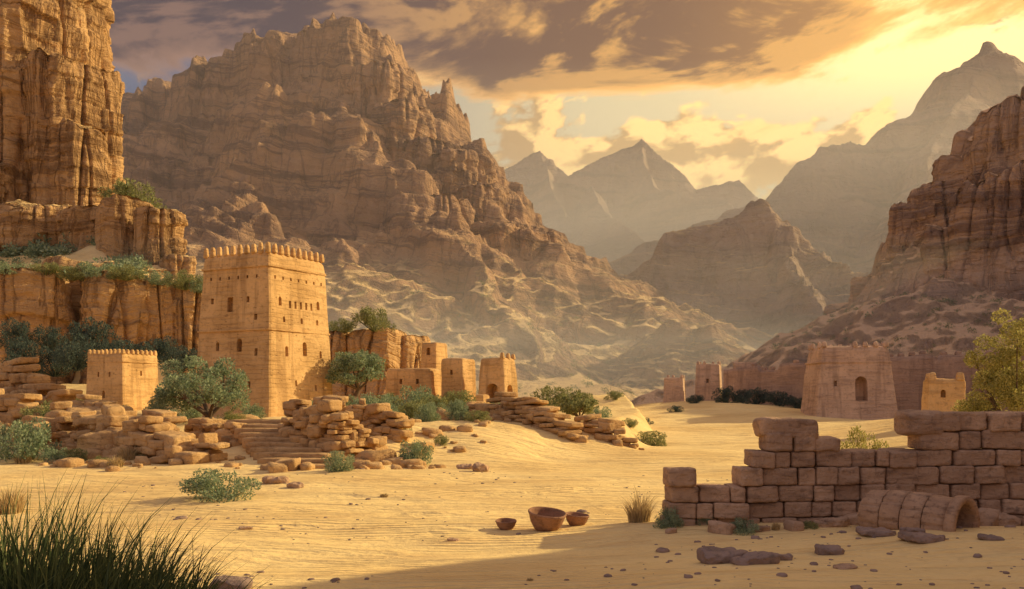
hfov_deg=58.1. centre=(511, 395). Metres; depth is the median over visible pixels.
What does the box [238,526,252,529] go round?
boulder
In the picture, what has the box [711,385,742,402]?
desert shrub
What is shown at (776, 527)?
dry grass tuft
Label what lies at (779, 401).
desert shrub
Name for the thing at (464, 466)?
boulder
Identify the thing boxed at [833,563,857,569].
boulder
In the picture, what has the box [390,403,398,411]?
desert shrub
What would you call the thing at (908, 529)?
flat rock
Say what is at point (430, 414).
desert shrub
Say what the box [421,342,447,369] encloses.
adobe house
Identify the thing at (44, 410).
desert shrub
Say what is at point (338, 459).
desert shrub
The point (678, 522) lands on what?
desert shrub
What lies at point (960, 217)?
hillside crags
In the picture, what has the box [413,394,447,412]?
desert shrub
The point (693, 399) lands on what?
desert shrub
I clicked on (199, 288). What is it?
desert shrub
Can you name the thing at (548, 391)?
desert shrub
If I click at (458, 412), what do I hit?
desert shrub
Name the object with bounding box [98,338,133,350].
desert shrub
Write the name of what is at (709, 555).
flat rock
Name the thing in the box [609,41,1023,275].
hazy mountain
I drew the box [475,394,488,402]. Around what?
adobe house
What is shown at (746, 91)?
sky
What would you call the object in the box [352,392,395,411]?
desert shrub
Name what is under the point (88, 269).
desert shrub
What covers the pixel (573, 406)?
desert shrub
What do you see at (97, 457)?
desert shrub
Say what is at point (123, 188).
desert shrub
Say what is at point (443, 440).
desert shrub
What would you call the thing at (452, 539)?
boulder
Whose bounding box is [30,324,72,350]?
desert shrub
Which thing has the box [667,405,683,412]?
desert shrub
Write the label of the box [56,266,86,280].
desert shrub
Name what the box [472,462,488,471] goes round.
boulder
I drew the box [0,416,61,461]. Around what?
desert shrub
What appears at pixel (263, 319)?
adobe watchtower
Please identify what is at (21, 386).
collapsed stone wall
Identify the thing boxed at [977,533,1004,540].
flat rock
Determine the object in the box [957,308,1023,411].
tamarisk tree
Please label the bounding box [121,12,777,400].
sandstone mountain
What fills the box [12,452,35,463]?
dry grass tuft
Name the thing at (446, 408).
desert shrub
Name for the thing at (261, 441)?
stone staircase
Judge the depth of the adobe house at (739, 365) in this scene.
104.21 m
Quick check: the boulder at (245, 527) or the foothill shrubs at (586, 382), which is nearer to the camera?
the boulder at (245, 527)
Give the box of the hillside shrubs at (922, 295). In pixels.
[769,254,1023,353]
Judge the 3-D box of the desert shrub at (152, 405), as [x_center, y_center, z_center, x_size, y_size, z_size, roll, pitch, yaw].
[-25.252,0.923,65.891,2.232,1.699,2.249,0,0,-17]
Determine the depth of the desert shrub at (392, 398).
69.86 m
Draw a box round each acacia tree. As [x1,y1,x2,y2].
[151,354,251,418]
[325,349,386,396]
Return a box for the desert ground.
[0,244,1023,588]
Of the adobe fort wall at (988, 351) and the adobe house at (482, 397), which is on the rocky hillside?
the adobe fort wall at (988, 351)
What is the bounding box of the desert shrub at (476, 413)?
[463,410,491,421]
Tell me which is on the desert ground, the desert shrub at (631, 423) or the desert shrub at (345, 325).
the desert shrub at (631, 423)
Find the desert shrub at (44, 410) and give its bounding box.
[19,399,51,419]
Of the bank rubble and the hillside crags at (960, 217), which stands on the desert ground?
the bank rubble
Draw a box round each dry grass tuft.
[0,482,33,514]
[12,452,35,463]
[105,456,125,466]
[115,444,138,460]
[623,488,661,522]
[770,522,780,530]
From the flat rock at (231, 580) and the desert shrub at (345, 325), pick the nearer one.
the flat rock at (231, 580)
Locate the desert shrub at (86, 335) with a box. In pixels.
[64,316,120,353]
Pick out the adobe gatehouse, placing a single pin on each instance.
(499, 374)
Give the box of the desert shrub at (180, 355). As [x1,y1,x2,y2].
[160,345,197,371]
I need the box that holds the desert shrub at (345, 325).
[328,318,356,332]
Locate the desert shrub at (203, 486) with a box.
[178,468,261,502]
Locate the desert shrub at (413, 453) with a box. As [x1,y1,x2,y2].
[398,439,433,463]
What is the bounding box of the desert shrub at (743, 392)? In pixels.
[731,389,751,402]
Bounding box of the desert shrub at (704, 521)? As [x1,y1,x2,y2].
[696,515,713,524]
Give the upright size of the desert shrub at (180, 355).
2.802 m
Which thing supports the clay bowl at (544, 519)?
on the desert ground
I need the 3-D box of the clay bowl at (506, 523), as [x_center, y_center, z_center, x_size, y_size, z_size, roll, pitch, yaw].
[-0.133,2.930,20.797,0.485,0.236,0.482,-3,7,-17]
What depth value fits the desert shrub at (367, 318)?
86.39 m
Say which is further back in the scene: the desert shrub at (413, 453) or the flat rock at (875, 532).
the desert shrub at (413, 453)
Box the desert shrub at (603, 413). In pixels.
[589,406,611,417]
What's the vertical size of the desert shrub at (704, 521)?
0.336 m
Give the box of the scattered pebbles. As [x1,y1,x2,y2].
[123,468,1023,588]
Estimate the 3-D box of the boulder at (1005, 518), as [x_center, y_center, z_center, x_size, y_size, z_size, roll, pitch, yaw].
[10.707,2.758,20.094,0.811,0.428,0.605,0,0,0]
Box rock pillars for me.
[0,194,196,279]
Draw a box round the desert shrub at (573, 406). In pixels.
[557,389,598,415]
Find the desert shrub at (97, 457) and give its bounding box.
[89,456,109,459]
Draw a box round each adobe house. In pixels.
[386,368,441,404]
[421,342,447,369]
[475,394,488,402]
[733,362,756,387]
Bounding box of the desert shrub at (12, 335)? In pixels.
[0,317,32,348]
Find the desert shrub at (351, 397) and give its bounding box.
[346,393,377,404]
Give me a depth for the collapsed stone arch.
18.02 m
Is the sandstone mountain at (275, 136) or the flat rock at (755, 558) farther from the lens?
the sandstone mountain at (275, 136)
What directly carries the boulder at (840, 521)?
on the desert ground
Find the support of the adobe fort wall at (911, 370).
on the desert ground
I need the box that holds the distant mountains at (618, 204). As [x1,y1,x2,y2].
[505,139,757,261]
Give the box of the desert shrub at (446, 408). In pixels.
[425,402,451,416]
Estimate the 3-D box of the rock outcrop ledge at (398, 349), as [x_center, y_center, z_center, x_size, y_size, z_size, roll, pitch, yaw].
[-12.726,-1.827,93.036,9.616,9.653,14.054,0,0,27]
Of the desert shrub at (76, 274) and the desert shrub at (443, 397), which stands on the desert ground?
the desert shrub at (443, 397)
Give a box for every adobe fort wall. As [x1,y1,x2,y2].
[723,360,805,406]
[889,351,985,409]
[985,350,1023,410]
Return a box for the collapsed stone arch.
[857,490,979,531]
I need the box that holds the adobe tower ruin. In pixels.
[441,358,475,400]
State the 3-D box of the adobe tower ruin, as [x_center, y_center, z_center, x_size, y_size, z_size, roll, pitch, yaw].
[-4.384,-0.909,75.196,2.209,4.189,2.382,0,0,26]
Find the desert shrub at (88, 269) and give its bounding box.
[72,261,117,280]
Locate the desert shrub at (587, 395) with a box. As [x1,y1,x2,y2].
[576,392,595,403]
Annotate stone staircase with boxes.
[226,419,342,468]
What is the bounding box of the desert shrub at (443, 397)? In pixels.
[432,391,460,409]
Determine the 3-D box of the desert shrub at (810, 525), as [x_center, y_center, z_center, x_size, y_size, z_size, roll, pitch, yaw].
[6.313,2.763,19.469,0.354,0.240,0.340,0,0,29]
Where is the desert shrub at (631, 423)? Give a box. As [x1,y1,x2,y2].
[621,418,638,427]
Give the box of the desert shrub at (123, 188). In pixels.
[97,177,166,208]
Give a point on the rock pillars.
(117, 224)
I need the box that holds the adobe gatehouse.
[478,352,517,403]
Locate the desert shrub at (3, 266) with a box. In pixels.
[0,261,32,274]
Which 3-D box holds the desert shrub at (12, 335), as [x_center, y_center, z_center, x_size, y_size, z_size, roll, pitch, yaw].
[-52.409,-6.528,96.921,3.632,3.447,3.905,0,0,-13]
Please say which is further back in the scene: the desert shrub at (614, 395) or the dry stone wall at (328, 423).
the desert shrub at (614, 395)
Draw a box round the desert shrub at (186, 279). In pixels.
[164,269,202,289]
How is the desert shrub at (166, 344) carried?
on the desert ground
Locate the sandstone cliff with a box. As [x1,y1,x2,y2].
[0,0,125,205]
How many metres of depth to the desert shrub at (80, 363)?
89.50 m
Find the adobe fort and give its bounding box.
[800,341,896,419]
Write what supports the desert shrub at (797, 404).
on the desert ground
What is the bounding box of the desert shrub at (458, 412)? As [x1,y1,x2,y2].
[447,398,470,420]
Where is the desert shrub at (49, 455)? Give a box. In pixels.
[38,447,68,463]
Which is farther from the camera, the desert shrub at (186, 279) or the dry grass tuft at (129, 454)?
the desert shrub at (186, 279)
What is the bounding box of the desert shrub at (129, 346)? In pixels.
[116,338,168,366]
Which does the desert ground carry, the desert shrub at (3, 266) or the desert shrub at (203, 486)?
the desert shrub at (203, 486)
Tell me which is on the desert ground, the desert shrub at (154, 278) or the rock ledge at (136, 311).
the rock ledge at (136, 311)
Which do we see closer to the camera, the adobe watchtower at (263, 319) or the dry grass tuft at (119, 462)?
the dry grass tuft at (119, 462)
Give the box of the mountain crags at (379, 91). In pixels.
[297,23,561,261]
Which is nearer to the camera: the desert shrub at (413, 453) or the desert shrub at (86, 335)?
the desert shrub at (413, 453)
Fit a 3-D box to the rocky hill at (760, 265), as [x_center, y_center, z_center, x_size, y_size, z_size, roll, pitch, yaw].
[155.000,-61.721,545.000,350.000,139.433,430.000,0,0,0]
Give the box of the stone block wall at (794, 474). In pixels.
[659,409,1023,534]
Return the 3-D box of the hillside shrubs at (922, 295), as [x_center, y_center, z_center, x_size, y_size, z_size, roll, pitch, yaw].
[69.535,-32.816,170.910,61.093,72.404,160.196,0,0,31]
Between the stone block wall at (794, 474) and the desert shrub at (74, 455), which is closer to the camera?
the stone block wall at (794, 474)
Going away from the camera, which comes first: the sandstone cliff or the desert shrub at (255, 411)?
the desert shrub at (255, 411)
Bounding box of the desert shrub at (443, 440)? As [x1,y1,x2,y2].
[434,433,448,445]
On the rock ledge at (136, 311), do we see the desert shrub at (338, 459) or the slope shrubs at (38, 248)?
the slope shrubs at (38, 248)
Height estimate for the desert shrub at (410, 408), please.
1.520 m
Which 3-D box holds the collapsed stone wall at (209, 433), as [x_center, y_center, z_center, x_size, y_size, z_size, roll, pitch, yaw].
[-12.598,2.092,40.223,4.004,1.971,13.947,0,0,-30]
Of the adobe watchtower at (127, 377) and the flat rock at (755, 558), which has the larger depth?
the adobe watchtower at (127, 377)
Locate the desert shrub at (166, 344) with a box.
[153,335,177,361]
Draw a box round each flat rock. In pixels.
[208,575,252,588]
[696,546,747,564]
[729,551,779,565]
[778,553,792,560]
[814,544,844,554]
[855,526,895,536]
[897,532,944,543]
[899,527,925,532]
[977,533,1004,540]
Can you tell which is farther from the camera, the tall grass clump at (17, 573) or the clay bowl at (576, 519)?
the clay bowl at (576, 519)
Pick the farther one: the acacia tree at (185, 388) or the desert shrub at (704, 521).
the acacia tree at (185, 388)
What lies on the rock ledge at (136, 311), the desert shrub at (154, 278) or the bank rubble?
the desert shrub at (154, 278)
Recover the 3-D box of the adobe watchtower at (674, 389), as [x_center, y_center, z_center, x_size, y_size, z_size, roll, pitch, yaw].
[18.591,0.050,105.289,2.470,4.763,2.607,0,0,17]
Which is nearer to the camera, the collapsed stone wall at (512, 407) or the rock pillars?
the collapsed stone wall at (512, 407)
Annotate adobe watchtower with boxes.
[86,349,158,410]
[195,242,332,417]
[663,375,685,402]
[695,361,721,400]
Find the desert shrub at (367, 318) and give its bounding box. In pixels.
[350,305,396,331]
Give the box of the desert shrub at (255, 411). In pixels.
[241,403,266,418]
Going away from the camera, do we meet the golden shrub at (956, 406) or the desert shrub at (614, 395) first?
the golden shrub at (956, 406)
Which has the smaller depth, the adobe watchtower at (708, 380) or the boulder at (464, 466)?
the boulder at (464, 466)
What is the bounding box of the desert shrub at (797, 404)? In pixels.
[786,397,801,408]
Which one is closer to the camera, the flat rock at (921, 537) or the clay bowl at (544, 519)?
the flat rock at (921, 537)
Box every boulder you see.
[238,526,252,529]
[262,476,288,483]
[286,481,303,487]
[447,537,458,540]
[456,464,472,469]
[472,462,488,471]
[819,516,848,526]
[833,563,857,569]
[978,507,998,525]
[997,512,1020,525]
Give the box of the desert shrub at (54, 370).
[31,343,84,376]
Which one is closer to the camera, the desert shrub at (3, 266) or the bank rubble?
the bank rubble
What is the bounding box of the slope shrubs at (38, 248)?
[0,232,152,274]
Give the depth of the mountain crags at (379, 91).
517.28 m
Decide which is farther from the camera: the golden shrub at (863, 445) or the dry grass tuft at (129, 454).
the dry grass tuft at (129, 454)
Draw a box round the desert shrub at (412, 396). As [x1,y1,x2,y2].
[377,385,437,412]
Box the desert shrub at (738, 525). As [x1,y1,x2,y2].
[729,517,759,535]
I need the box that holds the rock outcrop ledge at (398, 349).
[329,327,430,404]
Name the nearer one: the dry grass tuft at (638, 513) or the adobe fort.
the dry grass tuft at (638, 513)
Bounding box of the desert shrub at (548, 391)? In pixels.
[530,385,572,410]
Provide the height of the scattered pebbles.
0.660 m
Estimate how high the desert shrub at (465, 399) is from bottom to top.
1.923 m
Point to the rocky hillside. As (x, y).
(899, 274)
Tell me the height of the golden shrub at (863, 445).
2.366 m
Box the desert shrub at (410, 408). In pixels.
[397,400,422,418]
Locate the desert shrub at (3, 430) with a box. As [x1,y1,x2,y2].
[0,421,16,442]
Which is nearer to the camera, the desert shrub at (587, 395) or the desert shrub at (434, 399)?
the desert shrub at (434, 399)
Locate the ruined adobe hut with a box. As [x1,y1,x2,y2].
[921,372,965,411]
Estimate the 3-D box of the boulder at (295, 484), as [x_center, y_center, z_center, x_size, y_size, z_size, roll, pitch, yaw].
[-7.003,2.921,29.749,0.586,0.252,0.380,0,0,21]
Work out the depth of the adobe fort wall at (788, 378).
99.78 m
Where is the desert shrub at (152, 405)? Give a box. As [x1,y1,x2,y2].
[143,398,174,409]
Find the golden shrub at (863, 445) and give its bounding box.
[840,425,889,449]
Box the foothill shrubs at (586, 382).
[334,268,662,397]
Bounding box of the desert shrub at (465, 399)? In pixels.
[443,390,475,410]
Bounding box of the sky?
[109,0,1023,199]
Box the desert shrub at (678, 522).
[653,506,683,528]
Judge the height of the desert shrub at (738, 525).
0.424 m
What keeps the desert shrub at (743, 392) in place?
on the desert ground
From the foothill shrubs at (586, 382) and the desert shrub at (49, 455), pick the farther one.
the foothill shrubs at (586, 382)
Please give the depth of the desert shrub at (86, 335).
96.43 m
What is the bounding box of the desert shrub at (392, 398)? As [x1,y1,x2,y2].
[373,393,402,408]
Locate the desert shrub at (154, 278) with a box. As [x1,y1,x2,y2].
[142,270,173,284]
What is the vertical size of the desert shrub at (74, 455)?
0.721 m
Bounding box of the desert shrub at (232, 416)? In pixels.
[216,411,245,419]
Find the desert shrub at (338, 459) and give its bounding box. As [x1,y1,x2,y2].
[321,450,354,472]
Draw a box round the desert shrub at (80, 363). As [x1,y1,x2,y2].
[52,340,95,370]
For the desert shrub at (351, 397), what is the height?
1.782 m
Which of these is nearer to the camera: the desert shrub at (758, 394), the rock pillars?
the desert shrub at (758, 394)
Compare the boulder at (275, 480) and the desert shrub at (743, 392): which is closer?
the boulder at (275, 480)
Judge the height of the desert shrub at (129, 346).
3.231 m
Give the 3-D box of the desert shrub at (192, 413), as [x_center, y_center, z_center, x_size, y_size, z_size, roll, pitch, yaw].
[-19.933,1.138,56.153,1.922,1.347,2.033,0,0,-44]
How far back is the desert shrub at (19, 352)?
91.63 m
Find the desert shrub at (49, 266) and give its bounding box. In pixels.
[29,262,63,278]
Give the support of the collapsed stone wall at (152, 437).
on the desert ground
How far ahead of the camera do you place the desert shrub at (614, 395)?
89.92 m
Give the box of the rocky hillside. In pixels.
[631,121,1023,404]
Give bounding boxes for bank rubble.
[0,405,493,471]
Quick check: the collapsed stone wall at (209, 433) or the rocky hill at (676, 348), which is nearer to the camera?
the collapsed stone wall at (209, 433)
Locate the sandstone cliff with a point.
(62, 88)
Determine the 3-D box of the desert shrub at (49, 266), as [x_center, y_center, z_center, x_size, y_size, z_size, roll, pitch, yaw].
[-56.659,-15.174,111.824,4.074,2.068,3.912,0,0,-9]
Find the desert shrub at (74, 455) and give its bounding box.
[64,448,87,460]
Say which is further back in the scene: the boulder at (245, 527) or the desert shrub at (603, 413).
the desert shrub at (603, 413)
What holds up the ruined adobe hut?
on the desert ground
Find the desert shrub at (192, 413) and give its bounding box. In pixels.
[169,408,202,418]
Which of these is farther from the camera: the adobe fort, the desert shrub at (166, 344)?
the desert shrub at (166, 344)
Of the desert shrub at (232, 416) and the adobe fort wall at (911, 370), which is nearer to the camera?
the desert shrub at (232, 416)
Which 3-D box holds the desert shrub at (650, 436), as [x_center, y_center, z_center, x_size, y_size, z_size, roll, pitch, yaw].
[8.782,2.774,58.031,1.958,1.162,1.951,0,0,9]
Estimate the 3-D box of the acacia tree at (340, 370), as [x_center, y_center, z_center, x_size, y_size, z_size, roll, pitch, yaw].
[-11.163,-1.596,65.954,4.327,3.506,4.662,0,0,0]
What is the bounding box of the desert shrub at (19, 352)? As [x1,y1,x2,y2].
[0,336,44,369]
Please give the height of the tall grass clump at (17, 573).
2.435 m
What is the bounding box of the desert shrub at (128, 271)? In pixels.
[105,264,145,280]
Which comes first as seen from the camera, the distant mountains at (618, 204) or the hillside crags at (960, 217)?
the hillside crags at (960, 217)
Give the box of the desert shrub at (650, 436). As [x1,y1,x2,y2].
[637,430,666,445]
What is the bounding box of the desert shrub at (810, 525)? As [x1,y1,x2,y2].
[802,520,818,529]
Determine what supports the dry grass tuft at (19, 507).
on the desert ground
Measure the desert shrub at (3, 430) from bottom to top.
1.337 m
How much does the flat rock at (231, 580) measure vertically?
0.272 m
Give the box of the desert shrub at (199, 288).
[189,279,202,292]
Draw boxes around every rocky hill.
[602,319,748,389]
[619,198,868,334]
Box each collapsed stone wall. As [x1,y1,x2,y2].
[0,357,82,426]
[49,394,209,465]
[184,418,314,472]
[464,392,644,449]
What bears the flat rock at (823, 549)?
on the desert ground
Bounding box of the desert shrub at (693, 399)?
[685,394,703,402]
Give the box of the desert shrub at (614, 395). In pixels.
[604,390,623,399]
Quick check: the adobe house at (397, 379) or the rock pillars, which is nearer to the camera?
the adobe house at (397, 379)
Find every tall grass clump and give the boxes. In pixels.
[0,467,248,588]
[54,556,274,588]
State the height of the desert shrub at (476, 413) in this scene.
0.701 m
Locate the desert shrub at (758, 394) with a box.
[742,387,770,404]
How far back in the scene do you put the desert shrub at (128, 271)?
113.50 m
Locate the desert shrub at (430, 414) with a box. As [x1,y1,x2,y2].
[413,402,441,421]
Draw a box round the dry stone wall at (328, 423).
[277,395,434,459]
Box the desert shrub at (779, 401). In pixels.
[764,391,794,406]
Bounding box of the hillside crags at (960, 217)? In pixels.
[823,86,1023,314]
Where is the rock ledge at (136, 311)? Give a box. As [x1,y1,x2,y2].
[0,266,201,383]
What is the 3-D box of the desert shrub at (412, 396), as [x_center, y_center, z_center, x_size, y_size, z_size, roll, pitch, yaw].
[-7.163,0.485,62.308,4.277,2.485,4.042,0,0,37]
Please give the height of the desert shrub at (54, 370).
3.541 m
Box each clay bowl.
[495,518,516,529]
[528,506,566,531]
[566,511,588,525]
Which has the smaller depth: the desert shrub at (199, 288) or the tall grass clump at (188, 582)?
the tall grass clump at (188, 582)
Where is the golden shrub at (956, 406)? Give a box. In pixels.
[951,399,1007,411]
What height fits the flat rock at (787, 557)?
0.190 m

